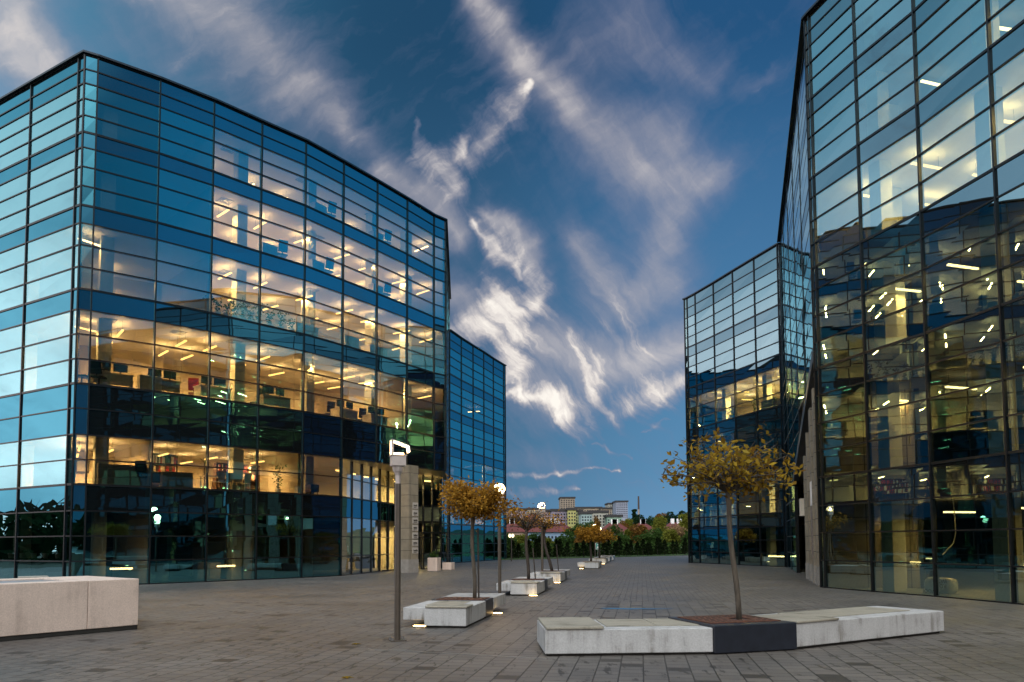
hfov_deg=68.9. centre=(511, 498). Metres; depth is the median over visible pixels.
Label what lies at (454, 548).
window
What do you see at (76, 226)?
window
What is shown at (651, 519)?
broadleaf tree
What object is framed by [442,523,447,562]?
window
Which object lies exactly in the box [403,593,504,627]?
tree bench
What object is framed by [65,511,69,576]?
window
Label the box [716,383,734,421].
window
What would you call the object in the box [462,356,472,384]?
window
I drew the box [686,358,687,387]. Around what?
window
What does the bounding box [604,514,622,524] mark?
apartment block
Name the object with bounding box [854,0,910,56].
window
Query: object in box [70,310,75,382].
window
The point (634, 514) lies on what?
poplar tree
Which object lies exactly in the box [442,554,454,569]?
entrance planter
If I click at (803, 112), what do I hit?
window
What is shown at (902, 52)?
window
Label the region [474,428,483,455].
window
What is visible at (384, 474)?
window
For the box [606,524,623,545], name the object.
broadleaf tree
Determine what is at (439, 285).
window
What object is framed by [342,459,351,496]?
window
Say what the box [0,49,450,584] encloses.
office building
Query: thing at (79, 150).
window
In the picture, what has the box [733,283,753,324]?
window
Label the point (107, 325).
window
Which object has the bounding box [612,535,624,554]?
conifer
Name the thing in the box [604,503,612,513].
apartment block
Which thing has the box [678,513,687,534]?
broadleaf tree
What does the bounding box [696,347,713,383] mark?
window
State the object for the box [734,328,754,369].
window
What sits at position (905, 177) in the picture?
window
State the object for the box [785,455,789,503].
window
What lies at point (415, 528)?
tenant board
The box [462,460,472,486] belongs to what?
window
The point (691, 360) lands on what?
window
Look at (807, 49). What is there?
window
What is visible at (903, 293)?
window
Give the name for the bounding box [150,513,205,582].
window
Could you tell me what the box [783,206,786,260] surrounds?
window
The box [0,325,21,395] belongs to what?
window
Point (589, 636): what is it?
tree bench
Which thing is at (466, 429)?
window
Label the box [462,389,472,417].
window
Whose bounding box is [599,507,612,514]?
apartment block
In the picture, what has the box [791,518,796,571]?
window
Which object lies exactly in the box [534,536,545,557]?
conifer
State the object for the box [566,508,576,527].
apartment block
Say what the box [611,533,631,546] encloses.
broadleaf tree
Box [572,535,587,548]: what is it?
broadleaf tree
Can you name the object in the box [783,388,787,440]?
window
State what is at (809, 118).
window
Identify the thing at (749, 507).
window
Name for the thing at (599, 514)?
apartment block
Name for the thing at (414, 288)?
window
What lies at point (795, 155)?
window
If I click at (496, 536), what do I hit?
window
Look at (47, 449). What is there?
window
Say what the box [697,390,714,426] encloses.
window
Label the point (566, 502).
apartment block
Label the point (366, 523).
window
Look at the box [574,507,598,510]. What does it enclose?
apartment block
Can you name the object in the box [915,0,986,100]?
window
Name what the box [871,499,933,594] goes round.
window
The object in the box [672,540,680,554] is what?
conifer
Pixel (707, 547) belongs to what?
window
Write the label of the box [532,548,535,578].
tree stake
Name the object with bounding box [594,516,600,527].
broadleaf tree
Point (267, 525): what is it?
window
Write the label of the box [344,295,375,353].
window
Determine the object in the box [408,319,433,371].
window
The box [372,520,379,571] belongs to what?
window
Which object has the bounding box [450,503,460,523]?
window
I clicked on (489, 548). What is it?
window
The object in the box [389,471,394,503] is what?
window
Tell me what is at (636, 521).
broadleaf tree
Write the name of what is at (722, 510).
window
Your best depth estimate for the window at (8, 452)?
32.03 m
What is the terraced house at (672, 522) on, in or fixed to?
on the hill
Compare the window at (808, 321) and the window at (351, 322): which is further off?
the window at (351, 322)
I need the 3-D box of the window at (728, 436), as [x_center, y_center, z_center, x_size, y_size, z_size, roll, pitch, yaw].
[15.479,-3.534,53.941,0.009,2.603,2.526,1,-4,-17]
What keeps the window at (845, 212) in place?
in the office building at (900, 237)
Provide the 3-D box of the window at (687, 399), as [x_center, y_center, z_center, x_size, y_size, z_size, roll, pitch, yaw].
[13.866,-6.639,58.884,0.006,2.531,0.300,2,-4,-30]
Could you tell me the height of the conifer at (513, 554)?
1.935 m
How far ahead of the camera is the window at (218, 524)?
33.55 m
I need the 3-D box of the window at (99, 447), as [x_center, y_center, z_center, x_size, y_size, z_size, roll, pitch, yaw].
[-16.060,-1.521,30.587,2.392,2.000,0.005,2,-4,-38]
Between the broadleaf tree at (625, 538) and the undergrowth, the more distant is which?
the broadleaf tree at (625, 538)
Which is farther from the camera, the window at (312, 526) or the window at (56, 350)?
the window at (312, 526)
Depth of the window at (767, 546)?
48.74 m
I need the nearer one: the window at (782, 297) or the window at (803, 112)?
the window at (803, 112)
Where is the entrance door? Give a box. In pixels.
[420,532,446,568]
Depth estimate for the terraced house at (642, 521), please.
188.40 m
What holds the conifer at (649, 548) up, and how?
on the grass verge
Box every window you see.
[0,113,28,169]
[0,174,26,234]
[0,244,24,309]
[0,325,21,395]
[0,442,17,488]
[0,514,15,578]
[16,512,63,577]
[19,436,65,486]
[22,312,69,391]
[25,226,72,302]
[28,151,74,223]
[30,88,76,154]
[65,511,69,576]
[67,435,72,482]
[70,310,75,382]
[71,511,83,575]
[73,224,78,287]
[74,435,86,482]
[76,149,80,204]
[77,310,89,382]
[78,84,82,131]
[80,223,92,288]
[82,148,94,205]
[84,84,95,132]
[84,512,149,583]
[87,435,150,485]
[90,312,153,389]
[93,226,155,299]
[95,151,157,220]
[97,87,158,150]
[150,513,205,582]
[152,440,206,487]
[154,322,208,396]
[157,241,210,311]
[158,169,211,235]
[160,108,212,168]
[207,514,255,580]
[208,445,256,490]
[210,333,258,403]
[212,255,259,322]
[213,186,260,250]
[214,128,260,187]
[257,515,300,578]
[258,450,301,492]
[259,343,302,410]
[261,269,303,332]
[262,204,304,263]
[263,148,304,203]
[302,516,340,576]
[303,454,340,495]
[304,352,341,416]
[305,282,342,343]
[306,219,342,278]
[307,167,342,220]
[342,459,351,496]
[342,518,351,574]
[343,362,375,423]
[344,237,376,291]
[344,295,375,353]
[345,186,376,237]
[353,462,361,498]
[353,519,361,573]
[363,464,370,499]
[363,519,370,572]
[372,467,379,501]
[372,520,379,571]
[377,371,406,428]
[378,205,406,252]
[378,252,406,303]
[378,308,406,362]
[381,469,387,502]
[381,521,387,570]
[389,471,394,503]
[389,521,394,569]
[408,221,433,266]
[408,266,433,315]
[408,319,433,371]
[408,380,433,434]
[435,236,444,270]
[435,279,444,318]
[435,330,444,373]
[435,388,444,436]
[442,478,447,522]
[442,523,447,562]
[446,347,446,384]
[446,400,446,443]
[447,359,447,394]
[447,409,447,449]
[448,371,448,404]
[448,417,448,455]
[449,383,449,413]
[449,426,449,461]
[449,526,449,561]
[450,349,460,378]
[450,383,460,412]
[450,419,460,448]
[450,456,460,485]
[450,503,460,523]
[450,534,460,561]
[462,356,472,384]
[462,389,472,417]
[462,424,472,452]
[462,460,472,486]
[462,535,470,561]
[474,363,483,389]
[474,395,483,421]
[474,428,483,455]
[474,463,483,489]
[474,515,483,524]
[474,535,483,560]
[484,369,492,394]
[485,400,492,425]
[485,432,493,458]
[485,466,493,486]
[485,518,493,525]
[485,535,493,559]
[494,375,502,399]
[494,405,503,429]
[494,436,503,460]
[494,468,503,484]
[495,504,503,525]
[495,535,503,559]
[685,319,686,346]
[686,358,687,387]
[687,399,688,429]
[688,315,694,345]
[688,355,695,386]
[689,397,696,428]
[689,485,689,517]
[689,530,690,561]
[690,440,696,472]
[691,484,697,516]
[692,530,698,562]
[696,305,712,342]
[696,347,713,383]
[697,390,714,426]
[698,435,715,469]
[699,485,716,516]
[700,529,717,562]
[714,294,732,333]
[715,338,733,376]
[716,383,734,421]
[717,430,734,465]
[718,481,736,515]
[719,528,737,563]
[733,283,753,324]
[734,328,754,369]
[735,376,755,415]
[736,425,756,462]
[738,477,758,513]
[738,528,759,564]
[755,270,777,314]
[756,318,778,361]
[757,367,779,409]
[758,419,781,460]
[760,474,782,512]
[761,527,784,565]
[780,238,782,288]
[781,282,784,328]
[782,334,785,383]
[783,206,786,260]
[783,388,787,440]
[784,255,788,312]
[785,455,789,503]
[786,313,790,366]
[787,173,791,232]
[787,374,792,433]
[787,520,791,568]
[788,222,793,290]
[789,444,794,500]
[790,282,795,350]
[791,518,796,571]
[792,121,798,197]
[792,352,797,421]
[793,183,800,256]
[794,432,798,459]
[795,251,802,326]
[797,330,804,406]
[798,63,805,155]
[800,130,807,223]
[802,210,810,302]
[804,298,812,386]
[807,49,809,98]
[809,118,811,176]
[810,6,852,94]
[811,198,814,266]
[813,80,855,173]
[814,291,817,367]
[815,168,858,263]
[817,396,820,475]
[818,268,862,365]
[820,506,823,586]
[821,383,866,475]
[824,503,870,589]
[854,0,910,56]
[856,34,914,141]
[859,130,918,239]
[863,240,923,350]
[867,366,928,469]
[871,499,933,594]
[914,0,922,7]
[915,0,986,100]
[919,77,991,208]
[923,201,997,330]
[928,343,1004,461]
[933,493,1011,601]
[988,0,1023,44]
[992,51,1023,164]
[997,185,1023,302]
[1004,336,1023,450]
[1010,491,1023,602]
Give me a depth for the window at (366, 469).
41.84 m
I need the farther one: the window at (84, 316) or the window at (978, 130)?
the window at (84, 316)
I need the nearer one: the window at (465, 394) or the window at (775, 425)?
the window at (775, 425)
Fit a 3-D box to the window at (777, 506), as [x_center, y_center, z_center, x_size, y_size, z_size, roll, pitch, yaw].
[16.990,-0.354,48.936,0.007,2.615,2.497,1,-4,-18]
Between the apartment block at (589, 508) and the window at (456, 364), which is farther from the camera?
the apartment block at (589, 508)
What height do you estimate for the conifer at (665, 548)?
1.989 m
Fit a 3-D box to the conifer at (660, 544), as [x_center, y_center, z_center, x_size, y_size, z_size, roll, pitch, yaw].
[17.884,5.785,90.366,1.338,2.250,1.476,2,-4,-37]
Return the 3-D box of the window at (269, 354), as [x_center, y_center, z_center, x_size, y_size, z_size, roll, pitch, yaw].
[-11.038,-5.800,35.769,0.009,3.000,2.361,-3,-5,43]
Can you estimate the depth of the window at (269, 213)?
36.16 m
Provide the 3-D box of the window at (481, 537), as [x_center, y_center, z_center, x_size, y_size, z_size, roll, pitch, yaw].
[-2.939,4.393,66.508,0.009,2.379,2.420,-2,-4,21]
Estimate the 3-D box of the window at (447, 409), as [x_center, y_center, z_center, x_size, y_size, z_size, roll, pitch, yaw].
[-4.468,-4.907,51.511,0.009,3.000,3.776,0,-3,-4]
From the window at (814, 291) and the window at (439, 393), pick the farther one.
the window at (439, 393)
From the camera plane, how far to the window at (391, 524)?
45.68 m
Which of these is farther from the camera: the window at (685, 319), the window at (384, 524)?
the window at (685, 319)
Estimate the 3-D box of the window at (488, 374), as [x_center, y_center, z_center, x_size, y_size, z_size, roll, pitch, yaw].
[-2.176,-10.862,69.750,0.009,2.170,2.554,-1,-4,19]
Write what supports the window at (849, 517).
in the office building at (900, 237)
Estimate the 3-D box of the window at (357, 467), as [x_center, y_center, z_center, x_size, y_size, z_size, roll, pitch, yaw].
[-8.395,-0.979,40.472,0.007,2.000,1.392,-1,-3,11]
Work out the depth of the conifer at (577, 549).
79.95 m
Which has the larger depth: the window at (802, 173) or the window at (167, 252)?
the window at (167, 252)
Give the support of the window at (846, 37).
in the office building at (900, 237)
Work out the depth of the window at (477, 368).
67.47 m
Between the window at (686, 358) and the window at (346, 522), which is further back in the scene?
the window at (686, 358)
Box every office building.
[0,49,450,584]
[418,329,506,562]
[682,242,805,566]
[777,0,1023,604]
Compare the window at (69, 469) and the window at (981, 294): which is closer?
the window at (981, 294)
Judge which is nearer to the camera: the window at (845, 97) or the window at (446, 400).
the window at (845, 97)
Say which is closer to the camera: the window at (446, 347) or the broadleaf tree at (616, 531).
the window at (446, 347)
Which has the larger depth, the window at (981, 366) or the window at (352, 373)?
the window at (352, 373)
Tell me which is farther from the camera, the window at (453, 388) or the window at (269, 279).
the window at (453, 388)
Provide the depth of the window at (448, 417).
56.05 m
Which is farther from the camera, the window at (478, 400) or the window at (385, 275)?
the window at (478, 400)
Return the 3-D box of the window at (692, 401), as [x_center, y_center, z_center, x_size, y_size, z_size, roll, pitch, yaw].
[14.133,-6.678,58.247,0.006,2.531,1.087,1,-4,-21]
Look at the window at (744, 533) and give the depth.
51.10 m
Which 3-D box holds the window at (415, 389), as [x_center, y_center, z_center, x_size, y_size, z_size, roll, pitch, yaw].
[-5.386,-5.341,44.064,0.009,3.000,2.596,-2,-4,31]
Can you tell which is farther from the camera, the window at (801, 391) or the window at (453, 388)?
the window at (453, 388)
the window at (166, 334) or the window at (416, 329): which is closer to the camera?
the window at (166, 334)
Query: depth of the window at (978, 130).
21.23 m
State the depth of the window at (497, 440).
71.84 m
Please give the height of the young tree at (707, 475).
3.236 m
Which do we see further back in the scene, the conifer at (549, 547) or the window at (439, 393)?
the conifer at (549, 547)
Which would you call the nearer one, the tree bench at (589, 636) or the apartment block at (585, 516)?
the tree bench at (589, 636)
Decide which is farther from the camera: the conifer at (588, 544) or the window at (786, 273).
the conifer at (588, 544)
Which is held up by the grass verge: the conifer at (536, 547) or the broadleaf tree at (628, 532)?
the conifer at (536, 547)
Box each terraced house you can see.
[506,519,524,538]
[528,519,574,540]
[602,519,628,534]
[637,519,653,534]
[664,519,680,527]
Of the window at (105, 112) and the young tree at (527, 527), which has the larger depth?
the window at (105, 112)
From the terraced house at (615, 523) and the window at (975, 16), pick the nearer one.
the window at (975, 16)
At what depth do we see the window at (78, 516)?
29.54 m
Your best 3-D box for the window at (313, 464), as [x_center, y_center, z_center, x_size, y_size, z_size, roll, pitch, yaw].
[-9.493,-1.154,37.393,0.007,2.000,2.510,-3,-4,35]
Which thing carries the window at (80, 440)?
in the office building at (224, 341)
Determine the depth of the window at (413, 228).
44.64 m
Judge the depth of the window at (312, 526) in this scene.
37.17 m
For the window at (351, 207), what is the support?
in the office building at (224, 341)
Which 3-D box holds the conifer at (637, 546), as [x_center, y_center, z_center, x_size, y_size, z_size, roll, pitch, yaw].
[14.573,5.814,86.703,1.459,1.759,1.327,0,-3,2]
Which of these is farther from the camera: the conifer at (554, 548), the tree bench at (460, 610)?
the conifer at (554, 548)
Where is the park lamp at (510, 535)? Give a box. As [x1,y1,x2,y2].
[508,534,513,560]
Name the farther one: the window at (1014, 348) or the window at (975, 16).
the window at (975, 16)
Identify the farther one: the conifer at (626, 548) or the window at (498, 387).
the conifer at (626, 548)
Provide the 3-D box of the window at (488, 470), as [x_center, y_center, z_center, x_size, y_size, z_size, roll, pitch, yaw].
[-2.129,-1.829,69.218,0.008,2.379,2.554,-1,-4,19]
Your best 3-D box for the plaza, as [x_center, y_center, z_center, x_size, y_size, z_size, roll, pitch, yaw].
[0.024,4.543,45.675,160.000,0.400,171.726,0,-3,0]
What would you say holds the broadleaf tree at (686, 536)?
on the hill
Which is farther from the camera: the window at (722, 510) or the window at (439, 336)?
the window at (722, 510)
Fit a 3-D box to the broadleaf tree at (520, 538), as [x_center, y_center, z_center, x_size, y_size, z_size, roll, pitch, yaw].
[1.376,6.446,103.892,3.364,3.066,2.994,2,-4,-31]
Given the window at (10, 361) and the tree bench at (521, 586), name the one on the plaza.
the tree bench at (521, 586)
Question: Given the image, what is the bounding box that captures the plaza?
[0,555,1023,681]
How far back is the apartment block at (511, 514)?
380.18 m
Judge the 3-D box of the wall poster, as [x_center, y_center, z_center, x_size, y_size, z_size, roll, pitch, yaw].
[11.860,0.827,29.554,0.020,3.000,0.600,-1,-4,17]
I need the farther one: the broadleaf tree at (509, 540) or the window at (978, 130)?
the broadleaf tree at (509, 540)
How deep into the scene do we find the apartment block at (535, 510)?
390.25 m
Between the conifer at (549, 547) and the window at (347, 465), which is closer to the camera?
the window at (347, 465)
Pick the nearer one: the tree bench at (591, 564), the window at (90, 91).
the window at (90, 91)
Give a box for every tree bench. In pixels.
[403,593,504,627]
[496,577,552,595]
[530,569,569,582]
[537,606,943,655]
[577,561,601,568]
[589,558,607,563]
[594,556,611,561]
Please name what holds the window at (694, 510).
in the office building at (733, 357)
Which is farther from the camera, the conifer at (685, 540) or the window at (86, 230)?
the conifer at (685, 540)
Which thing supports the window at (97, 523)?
in the office building at (224, 341)
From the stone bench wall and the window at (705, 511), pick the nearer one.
the stone bench wall
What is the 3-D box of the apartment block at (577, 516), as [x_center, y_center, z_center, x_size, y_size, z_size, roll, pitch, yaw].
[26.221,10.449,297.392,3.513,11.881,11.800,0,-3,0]
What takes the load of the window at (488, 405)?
in the office building at (477, 413)
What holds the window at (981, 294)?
in the office building at (900, 237)
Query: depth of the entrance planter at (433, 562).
44.20 m
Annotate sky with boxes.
[0,0,816,520]
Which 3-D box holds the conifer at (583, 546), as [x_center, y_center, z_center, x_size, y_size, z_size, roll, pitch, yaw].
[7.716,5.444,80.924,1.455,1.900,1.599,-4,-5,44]
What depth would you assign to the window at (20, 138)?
33.11 m
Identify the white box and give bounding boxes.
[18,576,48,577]
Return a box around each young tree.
[435,474,531,597]
[501,498,549,578]
[526,509,571,570]
[573,522,611,560]
[582,527,617,557]
[660,421,805,619]
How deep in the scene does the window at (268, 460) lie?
35.49 m
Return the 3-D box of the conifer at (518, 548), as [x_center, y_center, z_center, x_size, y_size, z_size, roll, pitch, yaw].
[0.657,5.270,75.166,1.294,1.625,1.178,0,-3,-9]
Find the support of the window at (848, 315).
in the office building at (900, 237)
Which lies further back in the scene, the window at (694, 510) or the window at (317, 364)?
the window at (694, 510)
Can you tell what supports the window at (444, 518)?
in the office building at (224, 341)
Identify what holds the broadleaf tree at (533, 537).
on the hill
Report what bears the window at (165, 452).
in the office building at (224, 341)
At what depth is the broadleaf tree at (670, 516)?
223.79 m
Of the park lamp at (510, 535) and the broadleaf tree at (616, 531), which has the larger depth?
the broadleaf tree at (616, 531)
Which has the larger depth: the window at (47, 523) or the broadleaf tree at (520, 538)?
the broadleaf tree at (520, 538)
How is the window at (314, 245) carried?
in the office building at (224, 341)
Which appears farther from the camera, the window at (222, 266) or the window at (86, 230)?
the window at (222, 266)
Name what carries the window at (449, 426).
in the office building at (224, 341)
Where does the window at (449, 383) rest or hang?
in the office building at (224, 341)
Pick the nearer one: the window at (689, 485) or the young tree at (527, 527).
the young tree at (527, 527)
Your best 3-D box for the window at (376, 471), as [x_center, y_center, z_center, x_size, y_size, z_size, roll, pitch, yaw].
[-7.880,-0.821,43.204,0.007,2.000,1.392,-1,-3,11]
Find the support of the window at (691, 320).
in the office building at (733, 357)
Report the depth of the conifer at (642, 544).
87.25 m
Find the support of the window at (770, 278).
in the office building at (733, 357)
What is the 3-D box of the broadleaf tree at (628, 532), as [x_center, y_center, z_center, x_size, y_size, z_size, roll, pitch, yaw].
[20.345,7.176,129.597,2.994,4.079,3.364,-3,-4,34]
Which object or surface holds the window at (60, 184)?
in the office building at (224, 341)
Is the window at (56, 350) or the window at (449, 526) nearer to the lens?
the window at (56, 350)
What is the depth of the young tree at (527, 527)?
25.54 m
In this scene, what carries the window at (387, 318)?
in the office building at (224, 341)
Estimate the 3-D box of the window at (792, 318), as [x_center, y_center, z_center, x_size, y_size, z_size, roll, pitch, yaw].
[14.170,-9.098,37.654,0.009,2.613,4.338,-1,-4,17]
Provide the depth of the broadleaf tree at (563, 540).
109.61 m
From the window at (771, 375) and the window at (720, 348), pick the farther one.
the window at (720, 348)
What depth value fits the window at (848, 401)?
25.52 m
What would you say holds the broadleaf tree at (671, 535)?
on the hill
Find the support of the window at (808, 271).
in the office building at (900, 237)
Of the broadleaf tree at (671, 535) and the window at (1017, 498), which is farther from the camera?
the broadleaf tree at (671, 535)
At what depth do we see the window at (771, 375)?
49.35 m
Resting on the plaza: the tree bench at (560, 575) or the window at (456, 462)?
the tree bench at (560, 575)
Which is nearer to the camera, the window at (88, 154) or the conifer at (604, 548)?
the window at (88, 154)
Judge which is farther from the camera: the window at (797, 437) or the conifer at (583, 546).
the conifer at (583, 546)
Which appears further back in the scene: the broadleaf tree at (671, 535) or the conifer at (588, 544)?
the broadleaf tree at (671, 535)
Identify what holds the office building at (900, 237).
on the plaza
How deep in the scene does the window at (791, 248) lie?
37.87 m
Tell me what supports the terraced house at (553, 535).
on the hill
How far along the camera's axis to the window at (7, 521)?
31.78 m
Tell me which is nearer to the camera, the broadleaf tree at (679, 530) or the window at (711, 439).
the window at (711, 439)
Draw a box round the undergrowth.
[507,542,687,557]
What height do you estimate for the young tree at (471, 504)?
2.863 m
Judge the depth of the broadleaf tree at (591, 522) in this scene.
129.82 m
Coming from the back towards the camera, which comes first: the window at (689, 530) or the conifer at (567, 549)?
the conifer at (567, 549)
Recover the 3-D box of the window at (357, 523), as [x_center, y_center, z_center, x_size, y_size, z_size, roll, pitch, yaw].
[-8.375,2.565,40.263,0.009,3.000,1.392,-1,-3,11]
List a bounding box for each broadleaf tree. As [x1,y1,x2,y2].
[507,533,516,543]
[513,534,533,554]
[528,532,545,550]
[545,537,554,550]
[553,535,566,544]
[560,526,576,547]
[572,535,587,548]
[581,520,594,529]
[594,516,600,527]
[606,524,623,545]
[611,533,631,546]
[620,520,629,527]
[623,518,632,525]
[624,528,634,543]
[629,524,648,543]
[632,533,662,549]
[633,514,650,524]
[640,528,664,540]
[647,516,657,526]
[651,516,669,534]
[654,513,665,517]
[661,528,680,548]
[664,512,678,523]
[668,523,687,541]
[675,510,686,521]
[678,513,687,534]
[680,533,687,544]
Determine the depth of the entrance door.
47.67 m
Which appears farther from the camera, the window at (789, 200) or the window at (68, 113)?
the window at (789, 200)
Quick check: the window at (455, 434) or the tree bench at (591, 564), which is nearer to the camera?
the tree bench at (591, 564)
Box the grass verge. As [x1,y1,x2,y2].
[501,553,687,559]
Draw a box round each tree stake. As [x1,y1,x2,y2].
[477,528,479,597]
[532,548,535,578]
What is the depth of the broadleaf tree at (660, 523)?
149.31 m
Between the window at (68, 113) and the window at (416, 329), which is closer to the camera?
the window at (68, 113)
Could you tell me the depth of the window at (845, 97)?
26.14 m
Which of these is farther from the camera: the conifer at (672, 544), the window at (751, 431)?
the conifer at (672, 544)
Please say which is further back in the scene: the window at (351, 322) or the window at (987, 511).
the window at (351, 322)
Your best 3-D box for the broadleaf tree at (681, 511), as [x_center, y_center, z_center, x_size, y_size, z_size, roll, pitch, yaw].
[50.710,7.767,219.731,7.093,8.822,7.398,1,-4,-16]
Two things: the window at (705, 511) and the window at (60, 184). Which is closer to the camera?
the window at (60, 184)
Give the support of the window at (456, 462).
in the office building at (477, 413)
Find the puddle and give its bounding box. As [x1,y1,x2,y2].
[605,608,670,608]
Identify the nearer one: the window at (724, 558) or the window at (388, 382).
the window at (388, 382)
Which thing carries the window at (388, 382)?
in the office building at (224, 341)
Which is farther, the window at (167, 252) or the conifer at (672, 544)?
the conifer at (672, 544)
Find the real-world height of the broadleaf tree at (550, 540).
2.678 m
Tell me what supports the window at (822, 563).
in the office building at (900, 237)
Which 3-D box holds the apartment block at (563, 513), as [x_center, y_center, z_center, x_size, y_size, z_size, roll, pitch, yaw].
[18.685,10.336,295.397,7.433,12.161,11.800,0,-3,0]
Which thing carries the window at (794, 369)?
in the office building at (900, 237)
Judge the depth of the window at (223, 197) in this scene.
34.42 m
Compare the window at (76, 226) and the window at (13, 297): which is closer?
the window at (76, 226)
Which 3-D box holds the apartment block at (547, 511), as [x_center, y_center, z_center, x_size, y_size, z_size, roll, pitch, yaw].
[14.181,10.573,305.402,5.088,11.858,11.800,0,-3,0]
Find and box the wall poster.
[810,482,813,557]
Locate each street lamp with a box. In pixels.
[388,439,410,641]
[494,483,504,592]
[537,502,545,570]
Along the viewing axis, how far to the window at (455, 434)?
62.18 m
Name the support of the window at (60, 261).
in the office building at (224, 341)
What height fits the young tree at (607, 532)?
2.542 m
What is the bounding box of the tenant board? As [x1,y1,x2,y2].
[412,502,417,553]
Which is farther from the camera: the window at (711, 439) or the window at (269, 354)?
the window at (711, 439)
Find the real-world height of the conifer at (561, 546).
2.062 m
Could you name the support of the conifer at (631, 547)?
on the grass verge
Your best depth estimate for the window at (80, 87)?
30.58 m
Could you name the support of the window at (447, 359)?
in the office building at (224, 341)
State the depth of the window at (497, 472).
71.78 m
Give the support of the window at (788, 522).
in the office building at (900, 237)
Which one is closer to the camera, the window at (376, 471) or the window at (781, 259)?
the window at (376, 471)
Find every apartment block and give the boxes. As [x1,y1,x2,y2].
[506,508,525,518]
[526,508,537,515]
[544,509,549,520]
[549,509,566,524]
[558,497,575,508]
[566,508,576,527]
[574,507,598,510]
[576,509,583,527]
[577,511,592,525]
[588,510,608,527]
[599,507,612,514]
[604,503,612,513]
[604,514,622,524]
[612,500,628,520]
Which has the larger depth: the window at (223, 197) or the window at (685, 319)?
the window at (685, 319)
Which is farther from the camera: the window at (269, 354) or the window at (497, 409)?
the window at (497, 409)
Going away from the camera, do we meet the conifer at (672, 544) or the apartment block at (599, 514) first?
the conifer at (672, 544)
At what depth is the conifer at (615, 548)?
83.88 m
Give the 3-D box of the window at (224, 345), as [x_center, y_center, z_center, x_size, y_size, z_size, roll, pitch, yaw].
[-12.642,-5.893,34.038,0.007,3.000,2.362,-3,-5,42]
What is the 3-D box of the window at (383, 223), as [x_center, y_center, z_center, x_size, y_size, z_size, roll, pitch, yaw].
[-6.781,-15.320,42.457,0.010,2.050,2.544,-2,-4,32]
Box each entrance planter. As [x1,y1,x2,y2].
[427,551,440,570]
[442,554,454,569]
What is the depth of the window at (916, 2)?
22.79 m
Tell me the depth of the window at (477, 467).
66.86 m
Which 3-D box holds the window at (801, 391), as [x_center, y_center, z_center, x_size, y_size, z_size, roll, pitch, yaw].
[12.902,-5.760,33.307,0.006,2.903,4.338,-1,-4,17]
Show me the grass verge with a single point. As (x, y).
(594, 556)
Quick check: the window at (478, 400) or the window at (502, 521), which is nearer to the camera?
the window at (478, 400)
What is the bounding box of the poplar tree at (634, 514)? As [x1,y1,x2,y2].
[631,509,637,518]
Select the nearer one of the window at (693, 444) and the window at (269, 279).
the window at (269, 279)
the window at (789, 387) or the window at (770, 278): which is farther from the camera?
the window at (770, 278)
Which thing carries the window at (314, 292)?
in the office building at (224, 341)
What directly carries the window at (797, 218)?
in the office building at (900, 237)
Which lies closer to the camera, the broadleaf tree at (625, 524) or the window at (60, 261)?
the window at (60, 261)
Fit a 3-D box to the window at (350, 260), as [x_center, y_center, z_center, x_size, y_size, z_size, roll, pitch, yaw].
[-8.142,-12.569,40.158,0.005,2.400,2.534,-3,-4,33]
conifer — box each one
[508,540,517,558]
[514,543,523,557]
[524,539,532,557]
[532,538,540,557]
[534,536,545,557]
[543,541,553,556]
[551,539,560,557]
[555,539,565,556]
[564,542,572,556]
[571,542,580,556]
[577,540,589,556]
[584,540,596,555]
[598,542,608,555]
[605,539,612,554]
[610,542,619,555]
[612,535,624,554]
[622,542,630,555]
[627,540,635,554]
[631,541,642,555]
[640,539,647,554]
[642,542,652,554]
[653,536,660,554]
[654,537,665,554]
[661,539,668,554]
[669,540,676,553]
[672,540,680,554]
[679,542,687,553]
[681,537,687,553]
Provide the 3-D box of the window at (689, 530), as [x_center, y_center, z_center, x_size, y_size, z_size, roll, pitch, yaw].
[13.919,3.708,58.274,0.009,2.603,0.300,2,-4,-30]
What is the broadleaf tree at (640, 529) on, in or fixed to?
on the hill
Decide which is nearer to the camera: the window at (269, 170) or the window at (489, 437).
the window at (269, 170)
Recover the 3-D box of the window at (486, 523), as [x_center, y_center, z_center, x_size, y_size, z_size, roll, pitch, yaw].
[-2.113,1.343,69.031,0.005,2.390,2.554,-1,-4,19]
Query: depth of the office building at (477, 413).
66.23 m
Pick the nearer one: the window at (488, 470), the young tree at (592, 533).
the young tree at (592, 533)
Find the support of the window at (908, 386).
in the office building at (900, 237)
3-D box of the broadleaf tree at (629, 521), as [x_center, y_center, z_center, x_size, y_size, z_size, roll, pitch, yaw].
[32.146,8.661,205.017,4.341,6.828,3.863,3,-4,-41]
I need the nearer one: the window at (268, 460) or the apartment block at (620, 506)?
the window at (268, 460)
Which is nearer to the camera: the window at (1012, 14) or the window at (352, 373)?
the window at (1012, 14)
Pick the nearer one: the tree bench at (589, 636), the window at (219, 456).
the tree bench at (589, 636)
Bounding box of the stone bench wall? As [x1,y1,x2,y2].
[0,576,138,641]
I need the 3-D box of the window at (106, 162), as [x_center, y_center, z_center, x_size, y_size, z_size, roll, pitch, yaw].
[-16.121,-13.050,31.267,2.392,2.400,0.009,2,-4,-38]
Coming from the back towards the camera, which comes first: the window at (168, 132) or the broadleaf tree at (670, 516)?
the broadleaf tree at (670, 516)
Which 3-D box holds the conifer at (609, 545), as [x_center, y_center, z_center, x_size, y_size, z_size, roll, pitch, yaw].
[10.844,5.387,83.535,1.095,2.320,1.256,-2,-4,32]
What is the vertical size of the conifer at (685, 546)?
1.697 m
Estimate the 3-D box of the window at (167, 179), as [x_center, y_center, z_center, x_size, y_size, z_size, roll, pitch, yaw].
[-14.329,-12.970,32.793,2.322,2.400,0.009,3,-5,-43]
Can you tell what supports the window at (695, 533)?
in the office building at (733, 357)

